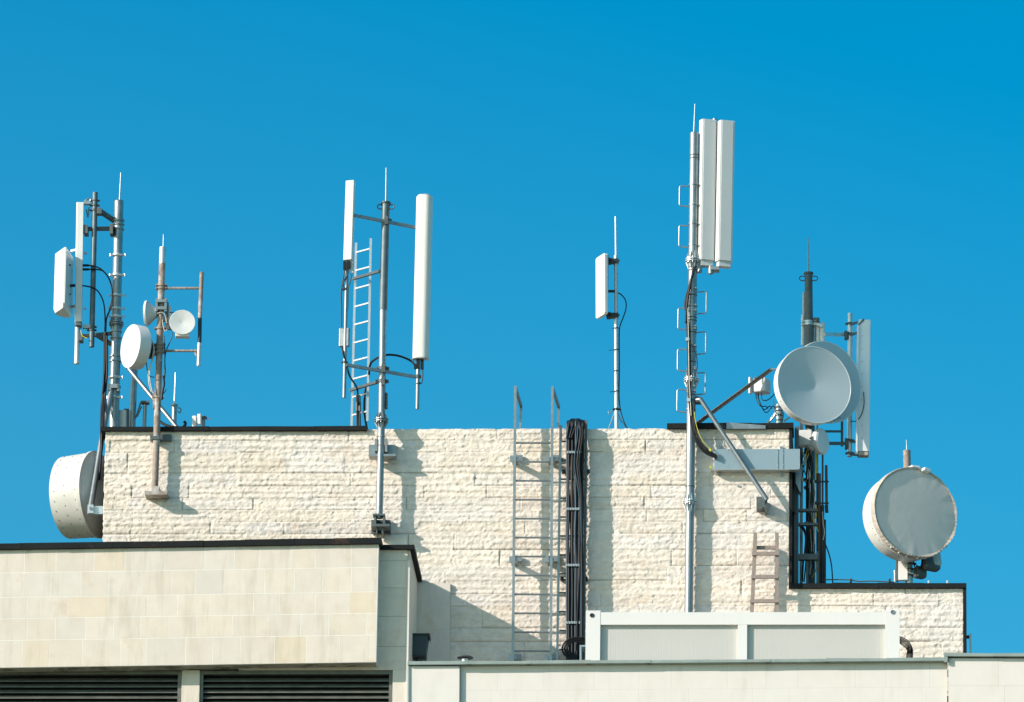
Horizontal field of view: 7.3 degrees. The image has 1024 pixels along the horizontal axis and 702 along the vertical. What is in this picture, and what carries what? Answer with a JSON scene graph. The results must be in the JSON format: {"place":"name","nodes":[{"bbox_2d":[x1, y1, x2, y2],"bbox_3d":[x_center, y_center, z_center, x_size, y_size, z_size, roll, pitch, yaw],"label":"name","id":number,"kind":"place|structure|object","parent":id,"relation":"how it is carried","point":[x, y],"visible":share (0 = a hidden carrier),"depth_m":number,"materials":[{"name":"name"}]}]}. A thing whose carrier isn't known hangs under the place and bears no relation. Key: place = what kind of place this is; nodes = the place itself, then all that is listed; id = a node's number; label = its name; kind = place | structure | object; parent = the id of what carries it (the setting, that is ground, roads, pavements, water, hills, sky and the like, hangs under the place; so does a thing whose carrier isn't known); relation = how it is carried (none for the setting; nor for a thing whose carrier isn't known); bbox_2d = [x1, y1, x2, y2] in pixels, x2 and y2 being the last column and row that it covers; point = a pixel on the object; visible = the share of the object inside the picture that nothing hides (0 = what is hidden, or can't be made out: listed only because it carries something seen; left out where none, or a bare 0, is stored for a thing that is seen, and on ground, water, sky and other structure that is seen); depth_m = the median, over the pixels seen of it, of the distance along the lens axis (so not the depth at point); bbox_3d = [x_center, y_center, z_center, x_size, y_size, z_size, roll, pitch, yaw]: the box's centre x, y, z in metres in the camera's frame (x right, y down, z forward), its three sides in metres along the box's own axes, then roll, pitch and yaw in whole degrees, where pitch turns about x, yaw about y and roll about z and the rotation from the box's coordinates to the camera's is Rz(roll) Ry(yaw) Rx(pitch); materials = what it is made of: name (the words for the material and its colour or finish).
{"place":"outdoors","nodes":[
{"label":"outdoors","id":0,"kind":"place"},
{"bbox_2d":[0,0,1023,652],"label":"sky","id":1,"kind":"structure","parent":0,"point":[887,135],"materials":[{"name":"blue"}]},
{"label":"ground","id":2,"kind":"structure","parent":0,"visible":0},
{"bbox_2d":[0,537,421,701],"bbox_3d":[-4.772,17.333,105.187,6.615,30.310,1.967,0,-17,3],"label":"stone wing","id":3,"kind":"structure","parent":2,"relation":"on","point":[295,620],"depth_m":108.39,"materials":[{"name":"beige stone"}]},
{"bbox_2d":[412,633,430,660],"bbox_3d":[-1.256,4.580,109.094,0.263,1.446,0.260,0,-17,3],"label":"rain hopper","id":4,"kind":"object","parent":3,"relation":"attached to","point":[420,642],"visible":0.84,"depth_m":109.16,"materials":[{"name":"paint"}]},
{"bbox_2d":[101,422,966,695],"bbox_3d":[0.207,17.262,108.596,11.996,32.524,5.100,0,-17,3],"label":"stone rooftop block","id":5,"kind":"structure","parent":2,"relation":"on","point":[448,502],"depth_m":110.55,"materials":[{"name":"stone"}]},
{"bbox_2d":[49,451,104,538],"bbox_3d":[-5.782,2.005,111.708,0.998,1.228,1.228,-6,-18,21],"label":"drum antenna","id":6,"kind":"object","parent":5,"relation":"attached to","point":[71,478],"visible":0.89,"depth_m":111.35,"materials":[{"name":"white paint"}]},
{"bbox_2d":[119,409,128,426],"bbox_3d":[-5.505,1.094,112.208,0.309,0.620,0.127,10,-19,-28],"label":"box antenna","id":7,"kind":"object","parent":5,"relation":"on","point":[124,418],"visible":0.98,"depth_m":112.25,"materials":[{"name":"metal"}]},
{"bbox_2d":[79,172,177,514],"bbox_3d":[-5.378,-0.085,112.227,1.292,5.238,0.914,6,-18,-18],"label":"antenna mast","id":8,"kind":"object","parent":5,"relation":"on","point":[115,228],"visible":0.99,"depth_m":112.50,"materials":[{"name":"metal"}]},
{"bbox_2d":[74,198,90,364],"bbox_3d":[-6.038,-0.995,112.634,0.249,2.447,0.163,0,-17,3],"label":"panel antenna","id":9,"kind":"object","parent":8,"relation":"attached to","point":[79,266],"visible":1,"depth_m":112.60,"materials":[{"name":"white paint"}]},
{"bbox_2d":[54,247,75,317],"bbox_3d":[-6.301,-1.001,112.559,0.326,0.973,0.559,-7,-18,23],"label":"box antenna","id":10,"kind":"object","parent":9,"relation":"attached to","point":[64,286],"visible":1,"depth_m":112.42,"materials":[{"name":"white paint"}]},
{"bbox_2d":[80,265,112,479],"bbox_3d":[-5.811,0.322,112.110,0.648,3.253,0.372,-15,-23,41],"label":"antenna cables","id":11,"kind":"object","parent":8,"relation":"attached to","point":[105,378],"visible":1,"depth_m":112.24,"materials":[{"name":"black rubber"}]},
{"bbox_2d":[129,369,137,426],"bbox_3d":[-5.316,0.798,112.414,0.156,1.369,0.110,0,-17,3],"label":"support pole","id":12,"kind":"object","parent":5,"relation":"on","point":[133,401],"visible":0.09,"depth_m":112.41,"materials":[{"name":"metal"}]},
{"bbox_2d":[135,401,149,426],"bbox_3d":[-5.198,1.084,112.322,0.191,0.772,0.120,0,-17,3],"label":"short post","id":13,"kind":"object","parent":5,"relation":"on","point":[144,403],"visible":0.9,"depth_m":112.36,"materials":[{"name":"metal"}]},
{"bbox_2d":[160,420,186,426],"bbox_3d":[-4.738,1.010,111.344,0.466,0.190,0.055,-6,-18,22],"label":"loose cable","id":14,"kind":"object","parent":5,"relation":"on","point":[167,425],"visible":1,"depth_m":111.34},
{"bbox_2d":[145,234,203,498],"bbox_3d":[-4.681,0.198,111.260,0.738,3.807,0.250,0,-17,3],"label":"antenna mast","id":15,"kind":"object","parent":5,"relation":"attached to","point":[156,436],"visible":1,"depth_m":111.25,"materials":[{"name":"metal"}]},
{"bbox_2d":[120,324,166,399],"bbox_3d":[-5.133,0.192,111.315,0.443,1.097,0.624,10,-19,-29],"label":"drum antenna","id":16,"kind":"object","parent":15,"relation":"attached to","point":[138,350],"visible":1,"depth_m":111.16,"materials":[{"name":"white paint"}]},
{"bbox_2d":[143,301,158,325],"bbox_3d":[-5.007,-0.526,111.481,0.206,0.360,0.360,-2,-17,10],"label":"dish","id":17,"kind":"object","parent":15,"relation":"attached to","point":[150,315],"visible":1,"depth_m":111.38,"materials":[{"name":"white paint"}]},
{"bbox_2d":[157,302,170,330],"bbox_3d":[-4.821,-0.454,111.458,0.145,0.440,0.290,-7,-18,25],"label":"radio unit","id":18,"kind":"object","parent":15,"relation":"attached to","point":[166,318],"visible":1,"depth_m":111.45,"materials":[{"name":"metal"}]},
{"bbox_2d":[165,310,194,373],"bbox_3d":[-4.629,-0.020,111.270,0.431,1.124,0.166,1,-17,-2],"label":"dish","id":19,"kind":"object","parent":15,"relation":"attached to","point":[182,324],"visible":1,"depth_m":111.31,"materials":[{"name":"white paint"}]},
{"bbox_2d":[171,372,180,424],"bbox_3d":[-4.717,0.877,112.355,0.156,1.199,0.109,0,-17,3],"label":"whip aerial","id":20,"kind":"object","parent":5,"relation":"on","point":[174,406],"visible":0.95,"depth_m":112.35,"materials":[{"name":"metal"}]},
{"bbox_2d":[192,416,197,425],"bbox_3d":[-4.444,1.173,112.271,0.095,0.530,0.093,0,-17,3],"label":"box antenna","id":21,"kind":"object","parent":5,"relation":"on","point":[194,420],"visible":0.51,"depth_m":112.29,"materials":[{"name":"white paint"}]},
{"bbox_2d":[202,416,210,425],"bbox_3d":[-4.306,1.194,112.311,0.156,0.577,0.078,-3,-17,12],"label":"short post","id":22,"kind":"object","parent":5,"relation":"on","point":[203,420],"visible":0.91,"depth_m":112.35,"materials":[{"name":"metal"}]},
{"bbox_2d":[197,414,203,424],"bbox_3d":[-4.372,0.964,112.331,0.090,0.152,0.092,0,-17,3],"label":"box antenna","id":23,"kind":"object","parent":22,"relation":"attached to","point":[199,419],"visible":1,"depth_m":112.30,"materials":[{"name":"white paint"}]},
{"bbox_2d":[346,168,416,537],"bbox_3d":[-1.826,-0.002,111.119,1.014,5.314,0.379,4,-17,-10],"label":"antenna mast","id":24,"kind":"object","parent":5,"relation":"attached to","point":[380,452],"visible":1,"depth_m":110.89,"materials":[{"name":"metal"}]},
{"bbox_2d":[339,180,358,425],"bbox_3d":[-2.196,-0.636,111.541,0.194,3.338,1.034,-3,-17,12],"label":"panel antenna","id":25,"kind":"object","parent":24,"relation":"attached to","point":[344,338],"visible":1,"depth_m":111.21,"materials":[{"name":"white painted plastic"},{"name":"galvanised steel"}]},
{"bbox_2d":[349,238,379,425],"bbox_3d":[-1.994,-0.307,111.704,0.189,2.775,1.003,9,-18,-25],"label":"roof ladder","id":26,"kind":"object","parent":24,"relation":"attached to","point":[352,389],"visible":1,"depth_m":111.95,"materials":[{"name":"metal"}]},
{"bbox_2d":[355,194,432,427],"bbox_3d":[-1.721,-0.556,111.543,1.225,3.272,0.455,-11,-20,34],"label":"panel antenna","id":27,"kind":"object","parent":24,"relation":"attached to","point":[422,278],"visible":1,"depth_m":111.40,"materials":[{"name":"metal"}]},
{"bbox_2d":[508,386,559,660],"bbox_3d":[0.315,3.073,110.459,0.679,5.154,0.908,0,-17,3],"label":"ladder","id":28,"kind":"object","parent":5,"relation":"attached to","point":[515,459],"depth_m":110.23,"materials":[{"name":"metal"}]},
{"bbox_2d":[556,420,589,659],"bbox_3d":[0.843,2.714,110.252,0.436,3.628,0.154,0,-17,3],"label":"cable ladder","id":29,"kind":"object","parent":5,"relation":"attached to","point":[586,472],"visible":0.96,"depth_m":110.23,"materials":[{"name":"metal"}]},
{"bbox_2d":[561,418,584,659],"bbox_3d":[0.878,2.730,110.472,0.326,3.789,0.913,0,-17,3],"label":"cable bundle","id":30,"kind":"object","parent":29,"relation":"attached to","point":[575,638],"visible":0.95,"depth_m":110.16,"materials":[{"name":"rubber"}]},
{"bbox_2d":[608,216,625,428],"bbox_3d":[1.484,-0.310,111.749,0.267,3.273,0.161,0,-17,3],"label":"antenna mast","id":31,"kind":"object","parent":5,"relation":"on","point":[616,410],"visible":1,"depth_m":111.60,"materials":[{"name":"metal"}]},
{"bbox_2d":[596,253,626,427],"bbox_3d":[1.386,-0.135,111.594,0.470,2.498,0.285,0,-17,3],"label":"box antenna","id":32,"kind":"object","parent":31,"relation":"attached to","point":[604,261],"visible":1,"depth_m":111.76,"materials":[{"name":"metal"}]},
{"bbox_2d":[696,368,776,422],"bbox_3d":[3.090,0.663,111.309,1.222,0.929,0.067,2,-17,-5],"label":"slanting brace","id":33,"kind":"object","parent":5,"relation":"on","point":[738,393],"visible":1,"depth_m":111.34,"materials":[{"name":"metal"}]},
{"bbox_2d":[748,377,774,412],"bbox_3d":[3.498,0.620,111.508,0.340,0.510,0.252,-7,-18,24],"label":"radio unit","id":34,"kind":"object","parent":33,"relation":"attached to","point":[761,387],"visible":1,"depth_m":111.50,"materials":[{"name":"white paint"}]},
{"bbox_2d":[709,445,799,475],"bbox_3d":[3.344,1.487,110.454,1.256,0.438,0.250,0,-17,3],"label":"cable tray","id":35,"kind":"object","parent":5,"relation":"attached to","point":[781,460],"visible":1,"depth_m":110.43,"materials":[{"name":"metal"}]},
{"bbox_2d":[750,533,778,611],"bbox_3d":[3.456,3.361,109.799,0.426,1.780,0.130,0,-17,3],"label":"short board ladder","id":36,"kind":"object","parent":5,"relation":"attached to","point":[755,553],"visible":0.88,"depth_m":109.85,"materials":[{"name":"beige wood"}]},
{"bbox_2d":[766,400,790,422],"bbox_3d":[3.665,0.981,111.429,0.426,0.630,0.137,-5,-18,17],"label":"support pole","id":37,"kind":"object","parent":5,"relation":"on","point":[779,414],"visible":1,"depth_m":111.43,"materials":[{"name":"metal"}]},
{"bbox_2d":[792,423,818,582],"bbox_3d":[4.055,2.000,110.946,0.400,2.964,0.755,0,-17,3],"label":"cable riser frame","id":38,"kind":"object","parent":5,"relation":"on","point":[797,492],"visible":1,"depth_m":110.62,"materials":[{"name":"metal"}]},
{"bbox_2d":[800,447,832,582],"bbox_3d":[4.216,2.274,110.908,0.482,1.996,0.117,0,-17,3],"label":"tangled cables","id":39,"kind":"object","parent":38,"relation":"attached to","point":[809,474],"visible":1,"depth_m":110.90,"materials":[{"name":"black rubber"}]},
{"bbox_2d":[799,428,828,454],"bbox_3d":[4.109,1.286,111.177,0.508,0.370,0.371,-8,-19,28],"label":"dish","id":40,"kind":"object","parent":5,"relation":"attached to","point":[817,441],"visible":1,"depth_m":111.06,"materials":[{"name":"white paint"}]},
{"bbox_2d":[815,425,828,582],"bbox_3d":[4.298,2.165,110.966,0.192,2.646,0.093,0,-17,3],"label":"pipe cluster","id":41,"kind":"object","parent":5,"relation":"on","point":[820,546],"visible":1,"depth_m":110.93,"materials":[{"name":"metal"}]},
{"bbox_2d":[799,237,848,582],"bbox_3d":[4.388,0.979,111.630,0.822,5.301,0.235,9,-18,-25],"label":"antenna mast","id":42,"kind":"object","parent":5,"relation":"on","point":[812,329],"visible":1,"depth_m":111.88,"materials":[{"name":"metal"}]},
{"bbox_2d":[774,346,850,427],"bbox_3d":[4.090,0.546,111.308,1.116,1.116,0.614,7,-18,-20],"label":"parabolic dish","id":43,"kind":"object","parent":42,"relation":"attached to","point":[812,385],"visible":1,"depth_m":111.06,"materials":[{"name":"white paint"}]},
{"bbox_2d":[804,341,860,423],"bbox_3d":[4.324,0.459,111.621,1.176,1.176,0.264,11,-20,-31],"label":"parabolic dish","id":44,"kind":"object","parent":42,"relation":"attached to","point":[844,357],"visible":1,"depth_m":111.74,"materials":[{"name":"white paint"}]},
{"bbox_2d":[844,313,870,457],"bbox_3d":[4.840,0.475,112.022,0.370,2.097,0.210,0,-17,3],"label":"panel antenna","id":45,"kind":"object","parent":42,"relation":"attached to","point":[861,440],"visible":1,"depth_m":111.95,"materials":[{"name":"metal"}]},
{"bbox_2d":[825,578,893,582],"bbox_3d":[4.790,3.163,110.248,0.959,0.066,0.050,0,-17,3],"label":"earthing wire","id":46,"kind":"object","parent":5,"relation":"attached to","point":[851,580],"visible":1,"depth_m":110.23,"materials":[{"name":"metal"}]},
{"bbox_2d":[900,636,912,657],"bbox_3d":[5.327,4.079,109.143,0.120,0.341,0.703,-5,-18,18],"label":"pipe","id":47,"kind":"object","parent":5,"relation":"attached to","point":[909,649],"visible":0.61,"depth_m":109.37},
{"bbox_2d":[903,440,915,582],"bbox_3d":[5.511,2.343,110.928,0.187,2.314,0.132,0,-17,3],"label":"antenna mast","id":48,"kind":"object","parent":5,"relation":"on","point":[906,458],"visible":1,"depth_m":111.11,"materials":[{"name":"metal"}]},
{"bbox_2d":[896,561,907,582],"bbox_3d":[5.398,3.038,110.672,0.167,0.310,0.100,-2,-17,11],"label":"box antenna","id":49,"kind":"object","parent":48,"relation":"attached to","point":[901,573],"visible":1,"depth_m":110.63,"materials":[{"name":"white paint"}]},
{"bbox_2d":[863,465,956,561],"bbox_3d":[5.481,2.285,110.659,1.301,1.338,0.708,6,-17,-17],"label":"drum antenna","id":50,"kind":"object","parent":48,"relation":"attached to","point":[909,513],"visible":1,"depth_m":110.39,"materials":[{"name":"white plastic"}]},
{"bbox_2d":[906,559,926,578],"bbox_3d":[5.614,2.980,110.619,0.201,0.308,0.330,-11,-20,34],"label":"box antenna","id":51,"kind":"object","parent":48,"relation":"attached to","point":[919,572],"visible":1,"depth_m":110.59,"materials":[{"name":"metal"}]},
{"bbox_2d":[921,552,941,571],"bbox_3d":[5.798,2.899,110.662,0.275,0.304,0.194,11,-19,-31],"label":"box antenna","id":52,"kind":"object","parent":51,"relation":"attached to","point":[932,564],"visible":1,"depth_m":110.58,"materials":[{"name":"metal"}]},
{"bbox_2d":[967,633,971,652],"bbox_3d":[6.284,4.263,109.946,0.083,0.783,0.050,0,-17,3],"label":"short post","id":53,"kind":"object","parent":5,"relation":"attached to","point":[970,641],"visible":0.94,"depth_m":110.01,"materials":[{"name":"metal"}]},
{"bbox_3d":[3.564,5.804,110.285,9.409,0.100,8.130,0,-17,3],"label":"roof terrace","id":54,"kind":"structure","parent":5,"relation":"attached to","visible":0},
{"bbox_2d":[457,654,472,660],"bbox_3d":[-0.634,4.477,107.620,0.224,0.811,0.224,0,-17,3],"label":"roof vent","id":55,"kind":"object","parent":54,"relation":"on","point":[464,657],"visible":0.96,"depth_m":107.68,"materials":[{"name":"metal"}]},
{"bbox_2d":[580,645,585,659],"bbox_3d":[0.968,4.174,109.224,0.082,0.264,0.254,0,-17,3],"label":"pipe","id":56,"kind":"object","parent":54,"relation":"on","point":[582,647],"visible":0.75,"depth_m":109.17,"materials":[{"name":"white metal"}]},
{"bbox_2d":[676,104,770,611],"bbox_3d":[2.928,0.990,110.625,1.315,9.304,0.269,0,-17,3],"label":"antenna mast","id":57,"kind":"object","parent":54,"relation":"on","point":[689,500],"visible":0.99,"depth_m":110.76,"materials":[{"name":"metal"}]},
{"bbox_2d":[684,266,716,458],"bbox_3d":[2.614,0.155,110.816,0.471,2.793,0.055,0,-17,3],"label":"antenna cables","id":58,"kind":"object","parent":57,"relation":"attached to","point":[700,445],"visible":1,"depth_m":110.73,"materials":[{"name":"rubber"}]},
{"bbox_2d":[697,119,716,267],"bbox_3d":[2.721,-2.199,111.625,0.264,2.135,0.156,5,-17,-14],"label":"panel antenna","id":59,"kind":"object","parent":57,"relation":"attached to","point":[707,186],"visible":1,"depth_m":111.57,"materials":[{"name":"white paint"}]},
{"bbox_2d":[715,120,734,268],"bbox_3d":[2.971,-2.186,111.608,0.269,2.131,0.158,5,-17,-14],"label":"panel antenna","id":60,"kind":"object","parent":57,"relation":"attached to","point":[724,195],"visible":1,"depth_m":111.54,"materials":[{"name":"white paint"}]},
{"bbox_2d":[585,610,899,659],"bbox_3d":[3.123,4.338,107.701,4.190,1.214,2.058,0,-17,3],"label":"equipment container","id":61,"kind":"object","parent":54,"relation":"on","point":[699,635],"visible":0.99,"depth_m":106.84,"materials":[{"name":"metal"}]},
{"bbox_2d":[407,653,1023,701],"bbox_3d":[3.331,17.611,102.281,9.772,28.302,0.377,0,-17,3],"label":"parapet wall","id":62,"kind":"structure","parent":2,"relation":"on","point":[985,677],"depth_m":106.21,"materials":[{"name":"concrete"}]}
]}

